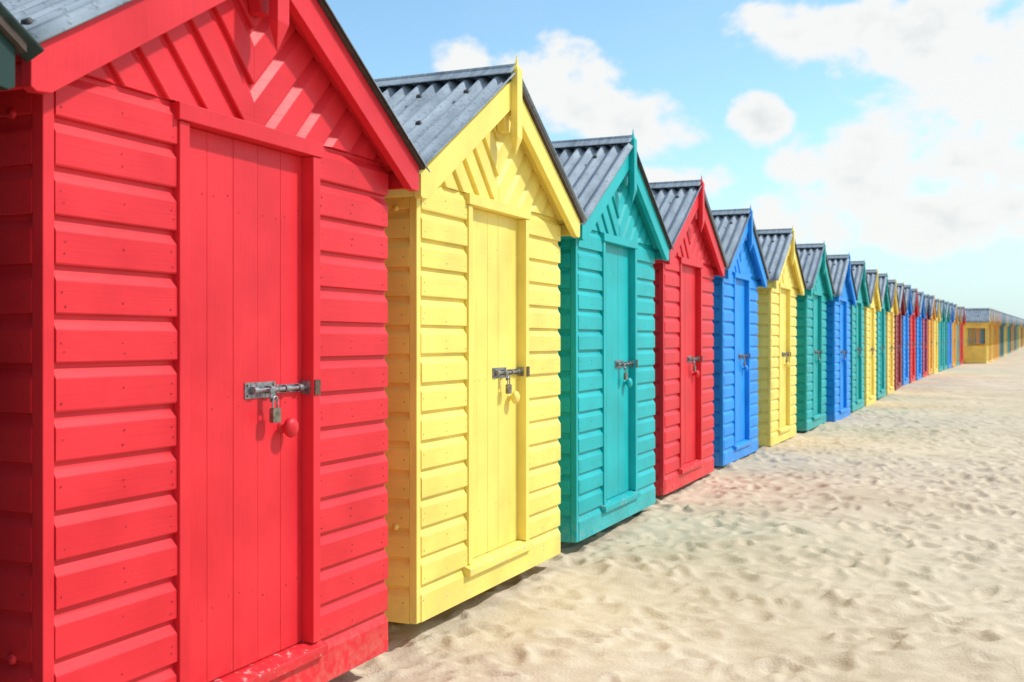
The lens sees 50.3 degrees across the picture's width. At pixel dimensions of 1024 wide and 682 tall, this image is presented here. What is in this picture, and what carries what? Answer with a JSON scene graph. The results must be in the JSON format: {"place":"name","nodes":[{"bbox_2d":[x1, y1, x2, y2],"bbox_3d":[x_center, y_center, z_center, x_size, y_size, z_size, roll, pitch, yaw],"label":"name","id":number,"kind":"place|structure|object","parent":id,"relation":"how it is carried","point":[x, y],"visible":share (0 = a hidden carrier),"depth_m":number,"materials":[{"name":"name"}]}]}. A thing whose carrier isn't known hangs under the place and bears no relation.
{"place":"outdoors","nodes":[
{"label":"outdoors","id":0,"kind":"place"},
{"bbox_2d":[326,0,1023,318],"label":"sky","id":1,"kind":"structure","parent":0,"point":[887,134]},
{"bbox_2d":[328,347,1023,681],"bbox_3d":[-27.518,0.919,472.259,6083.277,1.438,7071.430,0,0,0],"label":"sand beach","id":2,"kind":"structure","parent":0,"point":[881,539],"depth_m":6.96,"materials":[{"name":"beige sand"}]},
{"bbox_2d":[0,2,43,90],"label":"beach hut","id":3,"kind":"object","parent":2,"relation":"on","point":[16,38],"visible":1,"depth_m":2.82,"materials":[{"name":"paint"}]},
{"bbox_2d":[0,0,429,681],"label":"beach hut","id":4,"kind":"object","parent":2,"relation":"on","point":[192,344],"visible":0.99,"depth_m":3.77,"materials":[{"name":"red paint"}]},
{"bbox_2d":[190,127,301,681],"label":"door","id":5,"kind":"structure","parent":4,"relation":"in","point":[246,265],"depth_m":4.03,"materials":[{"name":"red paint"}]},
{"bbox_2d":[374,56,587,623],"bbox_3d":[-1.267,0.184,6.803,2.870,3.632,2.354,0,0,24],"label":"beach hut","id":6,"kind":"object","parent":2,"relation":"on","point":[486,216],"visible":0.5,"depth_m":6.05,"materials":[{"name":"yellow paint"}]},
{"bbox_2d":[473,208,517,557],"bbox_3d":[-0.123,0.234,6.298,0.031,1.945,0.729,0,0,24],"label":"door","id":7,"kind":"structure","parent":6,"relation":"in","point":[495,273],"depth_m":6.31,"materials":[{"name":"yellow paint"}]},
{"bbox_2d":[551,130,673,542],"bbox_3d":[-0.359,0.183,8.973,2.870,3.632,2.362,0,0,23],"label":"beach hut","id":8,"kind":"object","parent":2,"relation":"on","point":[616,249],"visible":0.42,"depth_m":8.29,"materials":[{"name":"teal paint"}]},
{"bbox_2d":[606,243,628,499],"bbox_3d":[0.789,0.231,8.477,0.031,1.944,0.729,0,0,23],"label":"door","id":9,"kind":"structure","parent":8,"relation":"in","point":[617,258],"depth_m":8.52,"materials":[{"name":"teal paint"}]},
{"bbox_2d":[649,175,728,494],"bbox_3d":[0.572,0.182,11.297,2.870,3.632,2.346,0,0,24],"label":"beach hut","id":10,"kind":"object","parent":2,"relation":"on","point":[683,315],"visible":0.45,"depth_m":10.69,"materials":[{"name":"red paint"}]},
{"bbox_2d":[682,265,695,463],"bbox_3d":[1.718,0.231,10.796,0.031,1.944,0.729,0,0,24],"label":"door","id":11,"kind":"structure","parent":10,"relation":"in","point":[688,273],"depth_m":10.84,"materials":[{"name":"red paint"}]},
{"bbox_2d":[711,205,769,465],"bbox_3d":[1.564,0.187,13.605,2.870,3.632,2.359,0,0,24],"label":"beach hut","id":12,"kind":"object","parent":2,"relation":"on","point":[734,347],"visible":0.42,"depth_m":12.97,"materials":[{"name":"blue paint"}]},
{"bbox_2d":[736,279,744,441],"bbox_3d":[2.706,0.233,13.097,0.031,1.945,0.729,0,0,24],"label":"door","id":13,"kind":"structure","parent":12,"relation":"in","point":[740,284],"depth_m":13.18,"materials":[{"name":"blue paint"}]},
{"bbox_2d":[756,227,806,445],"bbox_3d":[2.649,0.183,15.892,2.870,3.632,2.356,0,0,24],"label":"beach hut","id":14,"kind":"object","parent":2,"relation":"on","point":[776,335],"visible":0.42,"depth_m":14.97,"materials":[{"name":"yellow paint"}]},
{"bbox_2d":[780,289,785,426],"bbox_3d":[3.788,0.236,15.376,0.030,1.945,0.729,0,0,24],"label":"door","id":15,"kind":"structure","parent":14,"relation":"in","point":[783,292],"depth_m":15.46,"materials":[{"name":"yellow paint"}]},
{"bbox_2d":[795,242,834,430],"bbox_3d":[3.786,0.178,18.313,2.870,3.632,2.354,0,0,25],"label":"beach hut","id":16,"kind":"object","parent":2,"relation":"on","point":[810,365],"visible":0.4,"depth_m":17.39,"materials":[{"name":"green paint"}]},
{"bbox_2d":[814,295,817,414],"bbox_3d":[4.921,0.229,17.789,0.030,1.944,0.729,0,0,25],"label":"door","id":17,"kind":"structure","parent":16,"relation":"in","point":[815,297],"depth_m":17.87,"materials":[{"name":"green paint"}]},
{"bbox_2d":[825,254,857,421],"bbox_3d":[4.815,0.204,20.312,2.870,3.632,2.362,0,0,25],"label":"beach hut","id":18,"kind":"object","parent":2,"relation":"on","point":[838,370],"visible":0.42,"depth_m":19.39,"materials":[{"name":"blue paint"}]},
{"bbox_2d":[840,301,843,407],"bbox_3d":[5.951,0.252,19.789,0.031,1.944,0.729,0,0,25],"label":"door","id":19,"kind":"structure","parent":18,"relation":"in","point":[841,303],"depth_m":19.97,"materials":[{"name":"blue paint"}]},
{"bbox_2d":[849,261,870,411],"bbox_3d":[5.792,0.160,22.501,2.870,3.632,2.346,0,0,24],"label":"beach hut","id":20,"kind":"object","parent":2,"relation":"on","point":[856,345],"visible":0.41,"depth_m":21.91,"materials":[{"name":"green paint"}]},
{"bbox_2d":[857,303,858,398],"bbox_3d":[6.931,0.207,21.987,0.031,1.945,0.729,0,0,24],"label":"door","id":21,"kind":"structure","parent":20,"relation":"in","point":[857,303],"depth_m":22.13,"materials":[{"name":"green paint"}]},
{"bbox_2d":[863,269,882,405],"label":"beach hut","id":22,"kind":"object","parent":2,"relation":"on","point":[869,336],"visible":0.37,"depth_m":24.07,"materials":[{"name":"yellow paint"}]},
{"bbox_2d":[870,308,871,394],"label":"door","id":23,"kind":"structure","parent":22,"relation":"in","point":[871,308],"depth_m":24.45,"materials":[{"name":"yellow paint"}]},
{"bbox_2d":[875,273,891,398],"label":"beach hut","id":24,"kind":"object","parent":2,"relation":"on","point":[880,363],"visible":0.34,"depth_m":26.27,"materials":[{"name":"green paint"}]},
{"bbox_2d":[881,310,881,388],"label":"door","id":25,"kind":"structure","parent":24,"relation":"in","point":[881,310],"depth_m":26.60,"materials":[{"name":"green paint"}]},
{"bbox_2d":[885,280,899,394],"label":"beach hut","id":26,"kind":"object","parent":2,"relation":"on","point":[889,331],"visible":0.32,"depth_m":28.46,"materials":[{"name":"orange paint"}]},
{"bbox_2d":[890,313,890,385],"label":"door","id":27,"kind":"structure","parent":26,"relation":"in","point":[890,313],"depth_m":28.81,"materials":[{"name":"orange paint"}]},
{"bbox_2d":[894,283,906,390],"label":"beach hut","id":28,"kind":"object","parent":2,"relation":"on","point":[898,343],"visible":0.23,"depth_m":30.64,"materials":[{"name":"red paint"}]},
{"bbox_2d":[898,314,898,381],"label":"door","id":29,"kind":"structure","parent":28,"relation":"in","point":[898,314],"depth_m":31.01,"materials":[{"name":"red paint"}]},
{"bbox_2d":[901,285,913,384],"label":"beach hut","id":30,"kind":"object","parent":2,"relation":"on","point":[905,338],"visible":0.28,"depth_m":32.61,"materials":[{"name":"blue paint"}]},
{"bbox_2d":[908,289,919,382],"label":"beach hut","id":31,"kind":"object","parent":2,"relation":"on","point":[912,343],"visible":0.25,"depth_m":34.74,"materials":[{"name":"red paint"}]},
{"bbox_2d":[915,292,925,379],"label":"beach hut","id":32,"kind":"object","parent":2,"relation":"on","point":[918,345],"visible":0.17,"depth_m":37.11,"materials":[{"name":"blue paint"}]},
{"bbox_2d":[921,294,931,376],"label":"beach hut","id":33,"kind":"object","parent":2,"relation":"on","point":[924,357],"visible":0.21,"depth_m":39.33,"materials":[{"name":"red paint"}]},
{"bbox_2d":[927,295,936,374],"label":"beach hut","id":34,"kind":"object","parent":2,"relation":"on","point":[930,335],"visible":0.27,"depth_m":41.26,"materials":[{"name":"orange paint"}]},
{"bbox_2d":[932,299,941,373],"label":"beach hut","id":35,"kind":"object","parent":2,"relation":"on","point":[935,337],"visible":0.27,"depth_m":43.40,"materials":[{"name":"yellow paint"}]},
{"bbox_2d":[938,300,945,370],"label":"beach hut","id":36,"kind":"object","parent":2,"relation":"on","point":[940,339],"visible":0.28,"depth_m":45.61,"materials":[{"name":"teal paint"}]},
{"bbox_2d":[943,301,950,369],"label":"beach hut","id":37,"kind":"object","parent":2,"relation":"on","point":[945,359],"visible":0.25,"depth_m":47.98,"materials":[{"name":"green paint"}]},
{"bbox_2d":[947,303,954,367],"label":"beach hut","id":38,"kind":"object","parent":2,"relation":"on","point":[949,341],"visible":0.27,"depth_m":49.85,"materials":[{"name":"blue paint"}]},
{"bbox_2d":[951,304,958,366],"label":"beach hut","id":39,"kind":"object","parent":2,"relation":"on","point":[953,332],"visible":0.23,"depth_m":52.23,"materials":[{"name":"orange paint"}]},
{"bbox_2d":[955,306,961,365],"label":"beach hut","id":40,"kind":"object","parent":2,"relation":"on","point":[957,350],"visible":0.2,"depth_m":54.20,"materials":[{"name":"teal paint"}]},
{"bbox_2d":[959,307,965,363],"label":"beach hut","id":41,"kind":"object","parent":2,"relation":"on","point":[961,334],"visible":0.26,"depth_m":56.61,"materials":[{"name":"red paint"}]},
{"bbox_2d":[961,325,961,359],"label":"door","id":42,"kind":"structure","parent":41,"relation":"in","point":[961,325],"depth_m":56.99,"materials":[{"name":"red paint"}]},
{"bbox_2d":[963,308,991,363],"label":"beach hut","id":43,"kind":"object","parent":2,"relation":"on","point":[977,318],"visible":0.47,"depth_m":59.06,"materials":[{"name":"orange paint"}]},
{"bbox_2d":[967,309,993,361],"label":"beach hut","id":44,"kind":"object","parent":2,"relation":"on","point":[969,334],"visible":0.08,"depth_m":62.54,"materials":[{"name":"green paint"}]},
{"bbox_2d":[970,310,995,361],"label":"beach hut","id":45,"kind":"object","parent":2,"relation":"on","point":[972,334],"visible":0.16,"depth_m":64.27,"materials":[{"name":"yellow paint"}]},
{"bbox_2d":[973,310,997,359],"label":"beach hut","id":46,"kind":"object","parent":2,"relation":"on","point":[974,335],"visible":0.12,"depth_m":66.16,"materials":[{"name":"teal paint"}]},
{"bbox_2d":[976,311,999,359],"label":"beach hut","id":47,"kind":"object","parent":2,"relation":"on","point":[977,335],"visible":0.1,"depth_m":68.39,"materials":[{"name":"orange paint"}]},
{"bbox_2d":[979,312,1001,358],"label":"beach hut","id":48,"kind":"object","parent":2,"relation":"on","point":[997,335],"visible":0.1,"depth_m":70.41,"materials":[{"name":"blue paint"}]},
{"bbox_2d":[981,312,1002,357],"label":"beach hut","id":49,"kind":"object","parent":2,"relation":"on","point":[982,335],"visible":0.12,"depth_m":72.61,"materials":[{"name":"green paint"}]},
{"bbox_2d":[983,313,1004,356],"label":"beach hut","id":50,"kind":"object","parent":2,"relation":"on","point":[1002,335],"visible":0.07,"depth_m":74.95,"materials":[{"name":"red paint"}]},
{"bbox_2d":[989,314,1007,355],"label":"beach hut","id":51,"kind":"object","parent":2,"relation":"on","point":[1004,336],"visible":0.06,"depth_m":79.82,"materials":[{"name":"yellow paint"}]},
{"bbox_2d":[1003,313,1006,355],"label":"beach hut","id":52,"kind":"object","parent":2,"relation":"on","point":[1003,334],"visible":0.09,"depth_m":77.54,"materials":[{"name":"yellow paint"}]},
{"bbox_2d":[1001,315,1011,353],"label":"beach hut","id":53,"kind":"object","parent":2,"relation":"on","point":[1009,336],"visible":0.08,"depth_m":85.51,"materials":[{"name":"blue paint"}]},
{"bbox_2d":[1006,314,1008,354],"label":"beach hut","id":54,"kind":"object","parent":2,"relation":"on","point":[1006,332],"visible":0.1,"depth_m":81.87,"materials":[{"name":"teal paint"}]},
{"bbox_2d":[1001,317,1015,351],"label":"beach hut","id":55,"kind":"object","parent":2,"relation":"on","point":[1013,334],"visible":0.08,"depth_m":95.09,"materials":[{"name":"red paint"}]},
{"bbox_2d":[1001,317,1016,350],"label":"beach hut","id":56,"kind":"object","parent":2,"relation":"on","point":[1014,334],"visible":0.15,"depth_m":97.59,"materials":[{"name":"teal paint"}]},
{"bbox_2d":[1007,315,1010,353],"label":"beach hut","id":57,"kind":"object","parent":2,"relation":"on","point":[1007,334],"visible":0.07,"depth_m":83.86,"materials":[{"name":"orange paint"}]},
{"bbox_2d":[1010,315,1012,352],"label":"beach hut","id":58,"kind":"object","parent":2,"relation":"on","point":[1010,332],"visible":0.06,"depth_m":88.44,"materials":[{"name":"green paint"}]},
{"bbox_2d":[1011,316,1013,352],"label":"beach hut","id":59,"kind":"object","parent":2,"relation":"on","point":[1011,334],"visible":0.05,"depth_m":90.69,"materials":[{"name":"orange paint"}]},
{"bbox_2d":[1012,316,1014,351],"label":"beach hut","id":60,"kind":"object","parent":2,"relation":"on","point":[1012,333],"visible":0.09,"depth_m":93.04,"materials":[{"name":"green paint"}]},
{"bbox_2d":[1015,317,1017,350],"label":"beach hut","id":61,"kind":"object","parent":2,"relation":"on","point":[1015,334],"visible":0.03,"depth_m":99.49,"materials":[{"name":"teal paint"}]},
{"bbox_2d":[1018,318,1019,348],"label":"beach hut","id":62,"kind":"object","parent":2,"relation":"on","point":[1018,333],"visible":0.05,"depth_m":106.19,"materials":[{"name":"red paint"}]},
{"bbox_2d":[1019,318,1021,348],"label":"beach hut","id":63,"kind":"object","parent":2,"relation":"on","point":[1019,333],"visible":0.02,"depth_m":109.07,"materials":[{"name":"yellow paint"}]}
]}

